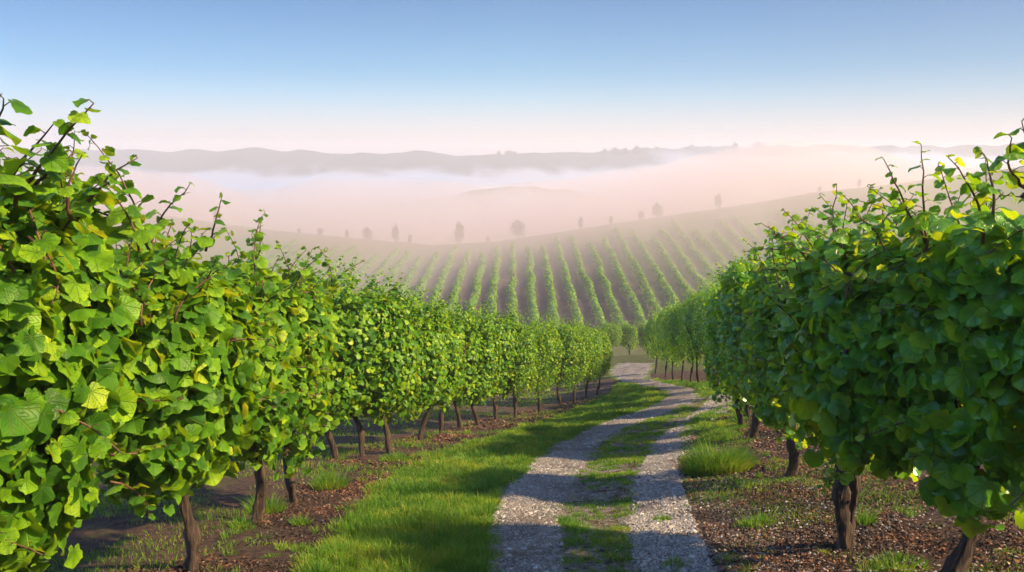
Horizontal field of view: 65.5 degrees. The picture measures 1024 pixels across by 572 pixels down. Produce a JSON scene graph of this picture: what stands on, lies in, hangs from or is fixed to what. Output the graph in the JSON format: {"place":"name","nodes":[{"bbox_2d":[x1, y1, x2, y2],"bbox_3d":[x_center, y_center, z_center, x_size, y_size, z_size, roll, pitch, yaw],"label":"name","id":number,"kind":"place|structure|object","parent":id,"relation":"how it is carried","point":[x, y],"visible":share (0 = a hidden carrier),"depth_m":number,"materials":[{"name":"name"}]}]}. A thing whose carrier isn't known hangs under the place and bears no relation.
{"place":"outdoors","nodes":[
{"label":"outdoors","id":0,"kind":"place"},
{"bbox_2d":[121,395,603,571],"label":"grass","id":1,"kind":"structure","parent":0,"point":[406,446],"depth_m":10.46,"materials":[{"name":"green plant"}]},
{"bbox_2d":[288,381,668,571],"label":"grass","id":2,"kind":"structure","parent":0,"point":[415,556],"depth_m":6.44,"materials":[{"name":"green plant"}]},
{"bbox_2d":[0,142,1023,571],"bbox_3d":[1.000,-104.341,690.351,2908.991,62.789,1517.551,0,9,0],"label":"ground","id":3,"kind":"structure","parent":0,"point":[426,200],"depth_m":148.53,"materials":[{"name":"soil"}]},
{"bbox_2d":[0,93,183,571],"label":"grape vine","id":4,"kind":"object","parent":3,"relation":"on","point":[69,314],"visible":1,"depth_m":3.19,"materials":[{"name":"green plant"}]},
{"bbox_2d":[95,182,298,571],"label":"grape vine","id":5,"kind":"object","parent":3,"relation":"on","point":[196,324],"visible":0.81,"depth_m":4.27,"materials":[{"name":"green plant"}]},
{"bbox_2d":[227,511,256,528],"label":"grass tuft","id":6,"kind":"object","parent":3,"relation":"on","point":[243,522],"visible":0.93,"depth_m":6.05,"materials":[{"name":"green plant"}]},
{"bbox_2d":[189,221,337,522],"bbox_3d":[-2.006,0.717,5.978,1.298,2.428,1.929,0,9,0],"label":"grape vine","id":7,"kind":"object","parent":3,"relation":"on","point":[270,431],"visible":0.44,"depth_m":5.89,"materials":[{"name":"green plant"}]},
{"bbox_2d":[236,490,292,514],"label":"grass tuft","id":8,"kind":"object","parent":3,"relation":"on","point":[273,507],"visible":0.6,"depth_m":6.69,"materials":[{"name":"green plant"}]},
{"bbox_2d":[267,239,298,266],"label":"vine row","id":9,"kind":"object","parent":3,"relation":"on","point":[288,246],"visible":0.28,"depth_m":129.20,"materials":[{"name":"green plant"}]},
{"bbox_2d":[269,247,303,271],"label":"vine row","id":10,"kind":"object","parent":3,"relation":"on","point":[291,256],"visible":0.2,"depth_m":124.85,"materials":[{"name":"green plant"}]},
{"bbox_2d":[281,252,313,278],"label":"vine row","id":11,"kind":"object","parent":3,"relation":"on","point":[306,256],"visible":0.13,"depth_m":123.25,"materials":[{"name":"green plant"}]},
{"bbox_2d":[232,246,364,502],"bbox_3d":[-2.018,0.818,6.959,1.312,2.386,1.995,0,9,-3],"label":"grape vine","id":12,"kind":"object","parent":3,"relation":"on","point":[319,340],"visible":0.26,"depth_m":6.74,"materials":[{"name":"green plant"}]},
{"bbox_2d":[287,513,310,526],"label":"grass tuft","id":13,"kind":"object","parent":3,"relation":"on","point":[301,521],"visible":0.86,"depth_m":6.14,"materials":[{"name":"green plant"}]},
{"bbox_2d":[46,387,584,571],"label":"grass","id":14,"kind":"structure","parent":3,"relation":"on","point":[533,401],"depth_m":6.78,"materials":[{"name":"green plant"}]},
{"bbox_2d":[310,246,339,273],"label":"vine row","id":15,"kind":"object","parent":3,"relation":"on","point":[334,250],"visible":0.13,"depth_m":128.54,"materials":[{"name":"green plant"}]},
{"bbox_2d":[271,256,378,460],"bbox_3d":[-2.220,0.951,9.648,1.174,2.598,1.670,0,9,1],"label":"grape vine","id":16,"kind":"object","parent":3,"relation":"on","point":[345,387],"visible":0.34,"depth_m":9.32,"materials":[{"name":"green plant"}]},
{"bbox_2d":[304,463,359,490],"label":"grass tuft","id":17,"kind":"object","parent":3,"relation":"on","point":[329,482],"visible":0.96,"depth_m":7.68,"materials":[{"name":"green plant"}]},
{"bbox_2d":[313,245,356,285],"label":"vine row","id":18,"kind":"object","parent":3,"relation":"on","point":[344,254],"visible":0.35,"depth_m":125.75,"materials":[{"name":"green plant"}]},
{"bbox_2d":[336,253,362,279],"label":"vine row","id":19,"kind":"object","parent":3,"relation":"on","point":[358,256],"visible":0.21,"depth_m":122.90,"materials":[{"name":"green plant"}]},
{"bbox_2d":[113,396,595,571],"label":"leaf litter","id":20,"kind":"object","parent":3,"relation":"on","point":[444,435],"visible":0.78,"depth_m":7.38,"materials":[{"name":"brown plant"}]},
{"bbox_2d":[344,253,380,290],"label":"vine row","id":21,"kind":"object","parent":3,"relation":"on","point":[368,263],"visible":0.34,"depth_m":121.05,"materials":[{"name":"green plant"}]},
{"bbox_2d":[330,268,413,456],"bbox_3d":[-1.979,1.035,9.748,1.197,2.440,1.604,8,12,40],"label":"grape vine","id":22,"kind":"object","parent":3,"relation":"on","point":[365,370],"visible":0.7,"depth_m":9.64,"materials":[{"name":"green plant"}]},
{"bbox_2d":[358,247,399,296],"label":"vine row","id":23,"kind":"object","parent":3,"relation":"on","point":[396,250],"visible":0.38,"depth_m":121.65,"materials":[{"name":"green plant"}]},
{"bbox_2d":[378,249,411,293],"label":"vine row","id":24,"kind":"object","parent":3,"relation":"on","point":[401,261],"visible":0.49,"depth_m":120.72,"materials":[{"name":"green plant"}]},
{"bbox_2d":[391,225,398,242],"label":"tree","id":25,"kind":"object","parent":3,"relation":"on","point":[395,234],"visible":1,"depth_m":151.90,"materials":[{"name":"green plant"}]},
{"bbox_2d":[379,449,413,461],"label":"grass tuft","id":26,"kind":"object","parent":3,"relation":"on","point":[401,457],"visible":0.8,"depth_m":9.70,"materials":[{"name":"green plant"}]},
{"bbox_2d":[206,397,595,571],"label":"grass","id":27,"kind":"structure","parent":3,"relation":"on","point":[302,546],"depth_m":5.72,"materials":[{"name":"green plant"}]},
{"bbox_2d":[360,276,446,453],"bbox_3d":[-1.584,1.041,10.282,1.327,2.421,1.252,-8,12,-42],"label":"grape vine","id":28,"kind":"object","parent":3,"relation":"on","point":[408,372],"visible":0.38,"depth_m":10.10,"materials":[{"name":"green plant"}]},
{"bbox_2d":[397,256,422,302],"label":"vine row","id":29,"kind":"object","parent":3,"relation":"on","point":[418,261],"visible":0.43,"depth_m":115.55,"materials":[{"name":"green plant"}]},
{"bbox_2d":[411,251,439,314],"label":"vine row","id":30,"kind":"object","parent":3,"relation":"on","point":[429,268],"visible":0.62,"depth_m":115.19,"materials":[{"name":"green plant"}]},
{"bbox_2d":[396,285,458,440],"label":"grape vine","id":31,"kind":"object","parent":3,"relation":"on","point":[434,349],"visible":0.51,"depth_m":11.25,"materials":[{"name":"green plant"}]},
{"bbox_2d":[415,447,457,457],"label":"grass tuft","id":32,"kind":"object","parent":3,"relation":"on","point":[430,453],"visible":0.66,"depth_m":10.23,"materials":[{"name":"green plant"}]},
{"bbox_2d":[429,243,459,305],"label":"vine row","id":33,"kind":"object","parent":3,"relation":"on","point":[446,265],"visible":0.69,"depth_m":114.47,"materials":[{"name":"green plant"}]},
{"bbox_2d":[414,296,475,432],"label":"grape vine","id":34,"kind":"object","parent":3,"relation":"on","point":[455,376],"visible":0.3,"depth_m":12.62,"materials":[{"name":"green plant"}]},
{"bbox_2d":[446,249,471,313],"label":"vine row","id":35,"kind":"object","parent":3,"relation":"on","point":[463,266],"visible":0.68,"depth_m":111.32,"materials":[{"name":"green plant"}]},
{"bbox_2d":[454,221,463,243],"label":"tree","id":36,"kind":"object","parent":3,"relation":"on","point":[459,234],"visible":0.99,"depth_m":151.76,"materials":[{"name":"green plant"}]},
{"bbox_2d":[440,295,494,428],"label":"grape vine","id":37,"kind":"object","parent":3,"relation":"on","point":[472,351],"visible":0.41,"depth_m":13.38,"materials":[{"name":"green plant"}]},
{"bbox_2d":[466,253,485,315],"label":"vine row","id":38,"kind":"object","parent":3,"relation":"on","point":[479,274],"visible":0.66,"depth_m":109.11,"materials":[{"name":"green plant"}]},
{"bbox_2d":[448,300,509,425],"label":"grape vine","id":39,"kind":"object","parent":3,"relation":"on","point":[491,339],"visible":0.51,"depth_m":13.77,"materials":[{"name":"green plant"}]},
{"bbox_2d":[486,245,501,324],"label":"vine row","id":40,"kind":"object","parent":3,"relation":"on","point":[494,279],"visible":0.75,"depth_m":109.95,"materials":[{"name":"green plant"}]},
{"bbox_2d":[480,303,525,419],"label":"grape vine","id":41,"kind":"object","parent":3,"relation":"on","point":[507,362],"visible":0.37,"depth_m":15.00,"materials":[{"name":"green plant"}]},
{"bbox_2d":[506,240,518,321],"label":"vine row","id":42,"kind":"object","parent":3,"relation":"on","point":[512,285],"visible":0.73,"depth_m":108.65,"materials":[{"name":"green plant"}]},
{"bbox_2d":[509,220,527,238],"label":"tree","id":43,"kind":"object","parent":3,"relation":"on","point":[517,225],"visible":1,"depth_m":151.69,"materials":[{"name":"green plant"}]},
{"bbox_2d":[502,308,544,417],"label":"grape vine","id":44,"kind":"object","parent":3,"relation":"on","point":[529,350],"visible":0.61,"depth_m":15.35,"materials":[{"name":"green plant"}]},
{"bbox_2d":[524,245,540,330],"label":"vine row","id":45,"kind":"object","parent":3,"relation":"on","point":[528,270],"visible":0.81,"depth_m":106.95,"materials":[{"name":"green plant"}]},
{"bbox_2d":[517,309,579,412],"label":"grape vine","id":46,"kind":"object","parent":3,"relation":"on","point":[548,347],"visible":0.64,"depth_m":16.31,"materials":[{"name":"green plant"}]},
{"bbox_2d":[538,245,561,328],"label":"vine row","id":47,"kind":"object","parent":3,"relation":"on","point":[552,304],"visible":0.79,"depth_m":106.41,"materials":[{"name":"green plant"}]},
{"bbox_2d":[541,309,587,405],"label":"grape vine","id":48,"kind":"object","parent":3,"relation":"on","point":[567,352],"visible":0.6,"depth_m":18.58,"materials":[{"name":"green plant"}]},
{"bbox_2d":[552,237,584,330],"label":"vine row","id":49,"kind":"object","parent":3,"relation":"on","point":[571,294],"visible":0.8,"depth_m":107.22,"materials":[{"name":"green plant"}]},
{"bbox_2d":[552,316,593,402],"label":"grape vine","id":50,"kind":"object","parent":3,"relation":"on","point":[587,356],"visible":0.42,"depth_m":19.06,"materials":[{"name":"green plant"}]},
{"bbox_2d":[572,318,608,398],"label":"grape vine","id":51,"kind":"object","parent":3,"relation":"on","point":[597,339],"visible":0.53,"depth_m":19.80,"materials":[{"name":"green plant"}]},
{"bbox_2d":[566,235,614,342],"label":"vine row","id":52,"kind":"object","parent":3,"relation":"on","point":[591,294],"visible":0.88,"depth_m":105.93,"materials":[{"name":"green plant"}]},
{"bbox_2d":[467,362,715,571],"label":"grass","id":53,"kind":"structure","parent":3,"relation":"on","point":[702,395],"depth_m":9.66,"materials":[{"name":"green plant"}]},
{"bbox_2d":[484,363,699,571],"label":"path","id":54,"kind":"structure","parent":3,"relation":"on","point":[537,521],"depth_m":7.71,"materials":[{"name":"grey gravel"}]},
{"bbox_2d":[586,322,618,394],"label":"grape vine","id":55,"kind":"object","parent":3,"relation":"on","point":[607,345],"visible":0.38,"depth_m":20.99,"materials":[{"name":"green plant"}]},
{"bbox_2d":[585,242,637,342],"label":"vine row","id":56,"kind":"object","parent":3,"relation":"on","point":[606,285],"visible":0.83,"depth_m":104.33,"materials":[{"name":"green plant"}]},
{"bbox_2d":[601,318,622,355],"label":"grape vine","id":57,"kind":"object","parent":3,"relation":"on","point":[614,328],"visible":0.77,"depth_m":41.65,"materials":[{"name":"green plant"}]},
{"bbox_2d":[554,405,699,571],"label":"grass","id":58,"kind":"structure","parent":3,"relation":"on","point":[586,528],"depth_m":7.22,"materials":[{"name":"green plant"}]},
{"bbox_2d":[601,236,655,342],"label":"vine row","id":59,"kind":"object","parent":3,"relation":"on","point":[615,266],"visible":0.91,"depth_m":105.40,"materials":[{"name":"green plant"}]},
{"bbox_2d":[618,320,641,354],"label":"grape vine","id":60,"kind":"object","parent":3,"relation":"on","point":[629,331],"visible":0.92,"depth_m":42.68,"materials":[{"name":"green plant"}]},
{"bbox_2d":[610,227,661,313],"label":"vine row","id":61,"kind":"object","parent":3,"relation":"on","point":[618,236],"visible":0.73,"depth_m":111.52,"materials":[{"name":"green plant"}]},
{"bbox_2d":[637,321,653,352],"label":"grape vine","id":62,"kind":"object","parent":3,"relation":"on","point":[641,330],"visible":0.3,"depth_m":43.39,"materials":[{"name":"green plant"}]},
{"bbox_2d":[628,230,679,307],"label":"vine row","id":63,"kind":"object","parent":3,"relation":"on","point":[641,246],"visible":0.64,"depth_m":112.35,"materials":[{"name":"green plant"}]},
{"bbox_2d":[643,304,666,373],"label":"grape vine","id":64,"kind":"object","parent":3,"relation":"on","point":[654,352],"visible":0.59,"depth_m":26.45,"materials":[{"name":"green plant"}]},
{"bbox_2d":[651,203,664,217],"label":"tree","id":65,"kind":"object","parent":3,"relation":"on","point":[655,208],"visible":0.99,"depth_m":151.09,"materials":[{"name":"green plant"}]},
{"bbox_2d":[655,304,676,377],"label":"grape vine","id":66,"kind":"object","parent":3,"relation":"on","point":[658,328],"visible":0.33,"depth_m":24.64,"materials":[{"name":"green plant"}]},
{"bbox_2d":[649,235,692,298],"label":"vine row","id":67,"kind":"object","parent":3,"relation":"on","point":[662,251],"visible":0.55,"depth_m":112.21,"materials":[{"name":"green plant"}]},
{"bbox_2d":[660,299,685,379],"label":"grape vine","id":68,"kind":"object","parent":3,"relation":"on","point":[664,333],"visible":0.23,"depth_m":23.44,"materials":[{"name":"green plant"}]},
{"bbox_2d":[618,394,740,571],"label":"path","id":69,"kind":"structure","parent":3,"relation":"on","point":[649,506],"depth_m":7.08,"materials":[{"name":"grey gravel"}]},
{"bbox_2d":[649,512,673,521],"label":"grass tuft","id":70,"kind":"object","parent":69,"relation":"on","point":[662,517],"visible":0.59,"depth_m":6.16,"materials":[{"name":"green plant"}]},
{"bbox_2d":[661,555,692,570],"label":"grass tuft","id":71,"kind":"object","parent":69,"relation":"on","point":[674,563],"visible":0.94,"depth_m":4.86,"materials":[{"name":"green plant"}]},
{"bbox_2d":[630,398,731,568],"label":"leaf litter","id":72,"kind":"object","parent":69,"relation":"on","point":[673,503],"visible":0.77,"depth_m":5.92,"materials":[{"name":"brown plant"}]},
{"bbox_2d":[665,292,696,381],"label":"grape vine","id":73,"kind":"object","parent":3,"relation":"on","point":[673,333],"visible":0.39,"depth_m":21.83,"materials":[{"name":"green plant"}]},
{"bbox_2d":[658,227,708,291],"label":"vine row","id":74,"kind":"object","parent":3,"relation":"on","point":[687,265],"visible":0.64,"depth_m":115.46,"materials":[{"name":"green plant"}]},
{"bbox_2d":[676,289,703,381],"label":"grape vine","id":75,"kind":"object","parent":3,"relation":"on","point":[682,332],"visible":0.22,"depth_m":21.27,"materials":[{"name":"green plant"}]},
{"bbox_2d":[684,289,706,382],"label":"grape vine","id":76,"kind":"object","parent":3,"relation":"on","point":[688,330],"visible":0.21,"depth_m":20.26,"materials":[{"name":"green plant"}]},
{"bbox_2d":[669,220,722,284],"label":"vine row","id":77,"kind":"object","parent":3,"relation":"on","point":[674,224],"visible":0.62,"depth_m":119.99,"materials":[{"name":"green plant"}]},
{"bbox_2d":[648,377,752,446],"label":"grass","id":78,"kind":"structure","parent":3,"relation":"on","point":[703,385],"depth_m":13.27,"materials":[{"name":"green plant"}]},
{"bbox_2d":[689,278,714,380],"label":"grape vine","id":79,"kind":"object","parent":3,"relation":"on","point":[691,313],"visible":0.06,"depth_m":19.91,"materials":[{"name":"green plant"}]},
{"bbox_2d":[691,279,719,382],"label":"grape vine","id":80,"kind":"object","parent":3,"relation":"on","point":[700,298],"visible":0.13,"depth_m":19.08,"materials":[{"name":"green plant"}]},
{"bbox_2d":[691,229,728,271],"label":"vine row","id":81,"kind":"object","parent":3,"relation":"on","point":[718,256],"visible":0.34,"depth_m":120.06,"materials":[{"name":"green plant"}]},
{"bbox_2d":[700,272,721,368],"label":"grape vine","id":82,"kind":"object","parent":3,"relation":"on","point":[704,305],"visible":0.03,"depth_m":15.78,"materials":[{"name":"green plant"}]},
{"bbox_2d":[701,276,726,373],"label":"grape vine","id":83,"kind":"object","parent":3,"relation":"on","point":[713,286],"visible":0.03,"depth_m":17.32,"materials":[{"name":"green plant"}]},
{"bbox_2d":[667,436,763,477],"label":"grass tuft","id":84,"kind":"object","parent":3,"relation":"on","point":[705,463],"visible":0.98,"depth_m":7.83,"materials":[{"name":"green plant"}]},
{"bbox_2d":[711,229,742,262],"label":"vine row","id":85,"kind":"object","parent":3,"relation":"on","point":[715,235],"visible":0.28,"depth_m":120.14,"materials":[{"name":"green plant"}]},
{"bbox_2d":[702,260,760,426],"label":"grape vine","id":86,"kind":"object","parent":3,"relation":"on","point":[712,336],"visible":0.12,"depth_m":10.65,"materials":[{"name":"green plant"}]},
{"bbox_2d":[715,260,750,417],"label":"grape vine","id":87,"kind":"object","parent":3,"relation":"on","point":[746,410],"depth_m":11.98,"materials":[{"name":"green plant"}]},
{"bbox_2d":[715,217,761,264],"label":"vine row","id":88,"kind":"object","parent":3,"relation":"on","point":[738,239],"visible":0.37,"depth_m":124.91,"materials":[{"name":"green plant"}]},
{"bbox_2d":[713,242,771,437],"bbox_3d":[2.998,0.709,9.750,1.178,2.483,1.780,2,9,10],"label":"grape vine","id":89,"kind":"object","parent":3,"relation":"on","point":[734,283],"visible":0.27,"depth_m":9.34,"materials":[{"name":"green plant"}]},
{"bbox_2d":[729,216,771,256],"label":"vine row","id":90,"kind":"object","parent":3,"relation":"on","point":[741,225],"visible":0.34,"depth_m":126.25,"materials":[{"name":"green plant"}]},
{"bbox_2d":[737,513,779,527],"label":"grass tuft","id":91,"kind":"object","parent":3,"relation":"on","point":[751,519],"visible":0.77,"depth_m":5.63,"materials":[{"name":"green plant"}]},
{"bbox_2d":[720,206,828,477],"bbox_3d":[2.526,0.575,7.014,1.311,2.489,1.950,2,9,11],"label":"grape vine","id":92,"kind":"object","parent":3,"relation":"on","point":[756,314],"visible":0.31,"depth_m":6.80,"materials":[{"name":"green plant"}]},
{"bbox_2d":[766,220,798,242],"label":"vine row","id":93,"kind":"object","parent":3,"relation":"on","point":[778,225],"visible":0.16,"depth_m":126.84,"materials":[{"name":"green plant"}]},
{"bbox_2d":[770,207,804,237],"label":"vine row","id":94,"kind":"object","parent":3,"relation":"on","point":[781,216],"visible":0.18,"depth_m":132.46,"materials":[{"name":"green plant"}]},
{"bbox_2d":[792,211,827,239],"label":"vine row","id":95,"kind":"object","parent":3,"relation":"on","point":[812,224],"visible":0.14,"depth_m":127.43,"materials":[{"name":"green plant"}]},
{"bbox_2d":[740,184,924,550],"bbox_3d":[2.051,0.544,4.631,1.340,2.261,1.809,1,9,5],"label":"grape vine","id":96,"kind":"object","parent":3,"relation":"on","point":[826,382],"visible":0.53,"depth_m":4.39,"materials":[{"name":"green plant"}]},
{"bbox_2d":[829,198,868,223],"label":"vine row","id":97,"kind":"object","parent":3,"relation":"on","point":[838,205],"visible":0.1,"depth_m":133.18,"materials":[{"name":"green plant"}]},
{"bbox_2d":[678,409,1023,571],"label":"leaf litter","id":98,"kind":"object","parent":3,"relation":"on","point":[767,441],"visible":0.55,"depth_m":5.38,"materials":[{"name":"brown plant"}]},
{"bbox_2d":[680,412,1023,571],"bbox_3d":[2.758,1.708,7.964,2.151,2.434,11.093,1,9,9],"label":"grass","id":99,"kind":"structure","parent":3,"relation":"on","point":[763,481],"depth_m":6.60,"materials":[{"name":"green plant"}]},
{"bbox_2d":[683,418,1023,571],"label":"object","id":100,"kind":"structure","parent":3,"relation":"on","point":[985,552],"depth_m":5.19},
{"bbox_2d":[855,504,883,525],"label":"grass tuft","id":101,"kind":"object","parent":3,"relation":"on","point":[864,517],"visible":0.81,"depth_m":5.25,"materials":[{"name":"green plant"}]},
{"bbox_2d":[865,548,939,571],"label":"grass tuft","id":102,"kind":"object","parent":3,"relation":"on","point":[904,562],"visible":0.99,"depth_m":4.39,"materials":[{"name":"green plant"}]},
{"bbox_2d":[808,141,1023,571],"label":"grape vine","id":103,"kind":"object","parent":3,"relation":"on","point":[955,332],"visible":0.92,"depth_m":3.56,"materials":[{"name":"green plant"}]},
{"bbox_2d":[988,118,1023,337],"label":"grape vine","id":104,"kind":"object","parent":3,"relation":"on","point":[1014,178],"visible":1,"depth_m":2.74,"materials":[{"name":"green plant"}]},
{"bbox_2d":[0,0,1023,155],"label":"sky","id":105,"kind":"structure","parent":0,"point":[451,77],"materials":[{"name":"blue"}]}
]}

